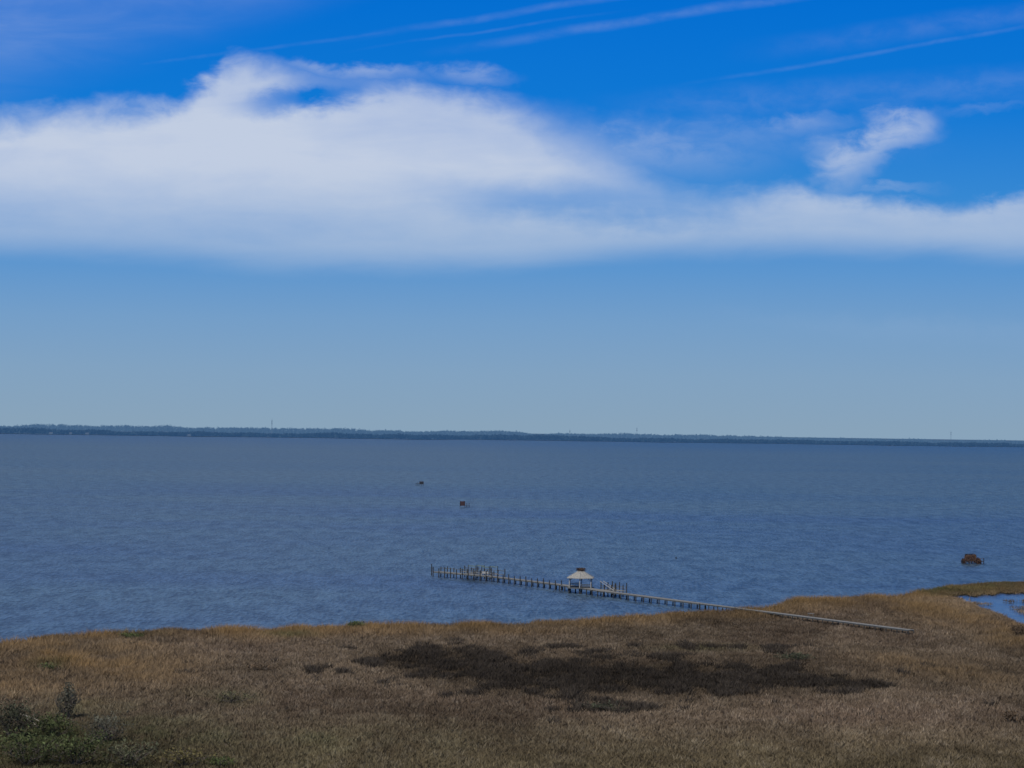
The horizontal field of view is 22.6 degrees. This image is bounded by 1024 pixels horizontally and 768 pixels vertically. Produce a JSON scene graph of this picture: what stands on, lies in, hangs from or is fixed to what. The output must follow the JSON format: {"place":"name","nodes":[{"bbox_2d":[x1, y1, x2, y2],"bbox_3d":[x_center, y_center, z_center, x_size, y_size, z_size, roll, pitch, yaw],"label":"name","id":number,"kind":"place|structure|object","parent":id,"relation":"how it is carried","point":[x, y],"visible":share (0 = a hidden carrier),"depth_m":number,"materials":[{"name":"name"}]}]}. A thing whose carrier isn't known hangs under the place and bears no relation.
{"place":"outdoors","nodes":[
{"label":"outdoors","id":0,"kind":"place"},
{"bbox_2d":[0,433,1023,642],"bbox_3d":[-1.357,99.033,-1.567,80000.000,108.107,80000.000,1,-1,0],"label":"water","id":1,"kind":"structure","parent":0,"point":[113,532],"depth_m":1131.71,"materials":[{"name":"blue liquid"}]},
{"bbox_2d":[468,565,484,578],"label":"lift","id":2,"kind":"object","parent":1,"relation":"in","point":[476,569],"visible":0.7,"depth_m":744.40,"materials":[{"name":"grey wood"}]},
{"bbox_2d":[481,566,497,579],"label":"lift","id":3,"kind":"object","parent":1,"relation":"in","point":[489,567],"visible":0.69,"depth_m":739.74,"materials":[{"name":"grey wood"}]},
{"bbox_2d":[431,564,705,609],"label":"pier","id":4,"kind":"structure","parent":1,"relation":"in","point":[491,576],"depth_m":707.72,"materials":[{"name":"grey wood"}]},
{"bbox_2d":[567,571,593,593],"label":"gazebo","id":5,"kind":"object","parent":4,"relation":"on","point":[579,575],"visible":0.94,"depth_m":685.60,"materials":[{"name":"white paint"}]},
{"bbox_2d":[600,581,626,596],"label":"landing","id":6,"kind":"object","parent":1,"relation":"in","point":[614,589],"visible":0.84,"depth_m":676.83,"materials":[{"name":"grey wood"}]},
{"bbox_2d":[961,554,983,563],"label":"duck blind","id":7,"kind":"object","parent":1,"relation":"in","point":[971,558],"visible":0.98,"depth_m":867.03,"materials":[{"name":"brown wood"}]},
{"bbox_2d":[0,0,1023,440],"label":"sky","id":8,"kind":"structure","parent":0,"point":[784,218],"materials":[{"name":"blue"}]},
{"bbox_2d":[0,581,1023,767],"bbox_3d":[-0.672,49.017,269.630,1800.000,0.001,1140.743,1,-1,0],"label":"marsh ground","id":9,"kind":"structure","parent":0,"point":[546,726],"depth_m":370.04,"materials":[{"name":"brown plant"}]},
{"bbox_2d":[0,696,46,736],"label":"shrub","id":10,"kind":"object","parent":9,"relation":"on","point":[16,716],"visible":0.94,"depth_m":356.21,"materials":[{"name":"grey plant"}]},
{"bbox_2d":[0,723,70,765],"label":"shrub","id":11,"kind":"object","parent":9,"relation":"on","point":[34,748],"visible":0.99,"depth_m":328.31,"materials":[{"name":"green plant"}]},
{"bbox_2d":[34,661,62,669],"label":"shrub","id":12,"kind":"object","parent":9,"relation":"on","point":[46,665],"visible":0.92,"depth_m":451.94,"materials":[{"name":"green plant"}]},
{"bbox_2d":[24,711,83,735],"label":"shrub","id":13,"kind":"object","parent":9,"relation":"on","point":[51,723],"visible":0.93,"depth_m":357.52,"materials":[{"name":"green plant"}]},
{"bbox_2d":[52,682,80,716],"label":"shrub","id":14,"kind":"object","parent":9,"relation":"on","point":[67,696],"visible":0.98,"depth_m":380.60,"materials":[{"name":"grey plant"}]},
{"bbox_2d":[39,729,115,764],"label":"shrub","id":15,"kind":"object","parent":9,"relation":"on","point":[73,746],"visible":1,"depth_m":329.28,"materials":[{"name":"green plant"}]},
{"bbox_2d":[64,710,134,741],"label":"shrub","id":16,"kind":"object","parent":9,"relation":"on","point":[104,728],"visible":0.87,"depth_m":353.44,"materials":[{"name":"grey plant"}]},
{"bbox_2d":[93,737,165,767],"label":"shrub","id":17,"kind":"object","parent":9,"relation":"on","point":[124,757],"visible":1,"depth_m":327.90,"materials":[{"name":"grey plant"}]},
{"bbox_2d":[118,632,143,638],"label":"shrub","id":18,"kind":"object","parent":9,"relation":"on","point":[134,635],"visible":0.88,"depth_m":518.56,"materials":[{"name":"green plant"}]},
{"bbox_2d":[150,745,216,766],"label":"shrub","id":19,"kind":"object","parent":9,"relation":"on","point":[178,759],"visible":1,"depth_m":329.46,"materials":[{"name":"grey plant"}]},
{"bbox_2d":[200,755,237,767],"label":"shrub","id":20,"kind":"object","parent":9,"relation":"on","point":[219,761],"visible":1,"depth_m":329.52,"materials":[{"name":"green plant"}]},
{"bbox_2d":[215,690,265,702],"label":"shrub","id":21,"kind":"object","parent":9,"relation":"on","point":[227,697],"visible":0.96,"depth_m":404.08,"materials":[{"name":"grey plant"}]},
{"bbox_2d":[242,662,279,670],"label":"shrub","id":22,"kind":"object","parent":9,"relation":"on","point":[260,666],"visible":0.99,"depth_m":456.07,"materials":[{"name":"grey plant"}]},
{"bbox_2d":[347,620,364,627],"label":"shrub","id":23,"kind":"object","parent":9,"relation":"on","point":[355,623],"visible":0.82,"depth_m":548.61,"materials":[{"name":"green plant"}]},
{"bbox_2d":[0,580,1023,696],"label":"golden reeds","id":24,"kind":"object","parent":9,"relation":"on","point":[916,606],"visible":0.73,"depth_m":542.51,"materials":[{"name":"plant"}]},
{"bbox_2d":[120,630,1010,731],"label":"dark rushes","id":25,"kind":"object","parent":9,"relation":"on","point":[679,675],"visible":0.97,"depth_m":454.84,"materials":[{"name":"brown plant"}]},
{"bbox_2d":[582,700,627,711],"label":"shrub","id":26,"kind":"object","parent":9,"relation":"on","point":[603,706],"visible":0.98,"depth_m":399.60,"materials":[{"name":"grey plant"}]},
{"bbox_2d":[773,652,814,660],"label":"shrub","id":27,"kind":"object","parent":9,"relation":"on","point":[796,656],"visible":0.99,"depth_m":491.38,"materials":[{"name":"green plant"}]},
{"bbox_2d":[700,603,913,634],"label":"boardwalk","id":28,"kind":"structure","parent":9,"relation":"on","point":[827,620],"depth_m":586.33,"materials":[{"name":"grey wood"}]},
{"bbox_2d":[1005,622,1023,635],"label":"shrub","id":29,"kind":"object","parent":9,"relation":"on","point":[1018,629],"visible":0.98,"depth_m":555.80,"materials":[{"name":"brown plant"}]},
{"bbox_2d":[2,427,1022,446],"bbox_3d":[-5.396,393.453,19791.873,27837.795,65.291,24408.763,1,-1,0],"label":"shore","id":30,"kind":"structure","parent":0,"point":[523,439],"depth_m":8314.20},
{"bbox_2d":[0,423,1023,446],"bbox_3d":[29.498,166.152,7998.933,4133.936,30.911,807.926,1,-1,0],"label":"woods","id":31,"kind":"object","parent":30,"relation":"on","point":[33,430],"visible":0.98,"depth_m":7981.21,"materials":[{"name":"plant"}]},
{"bbox_2d":[949,592,1023,622],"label":"pond water","id":32,"kind":"structure","parent":0,"point":[1000,605],"depth_m":672.02,"materials":[{"name":"blue liquid"}]},
{"bbox_2d":[999,709,1023,721],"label":"shrub","id":33,"kind":"object","parent":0,"point":[1011,715],"visible":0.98,"depth_m":391.48,"materials":[{"name":"brown plant"}]}
]}

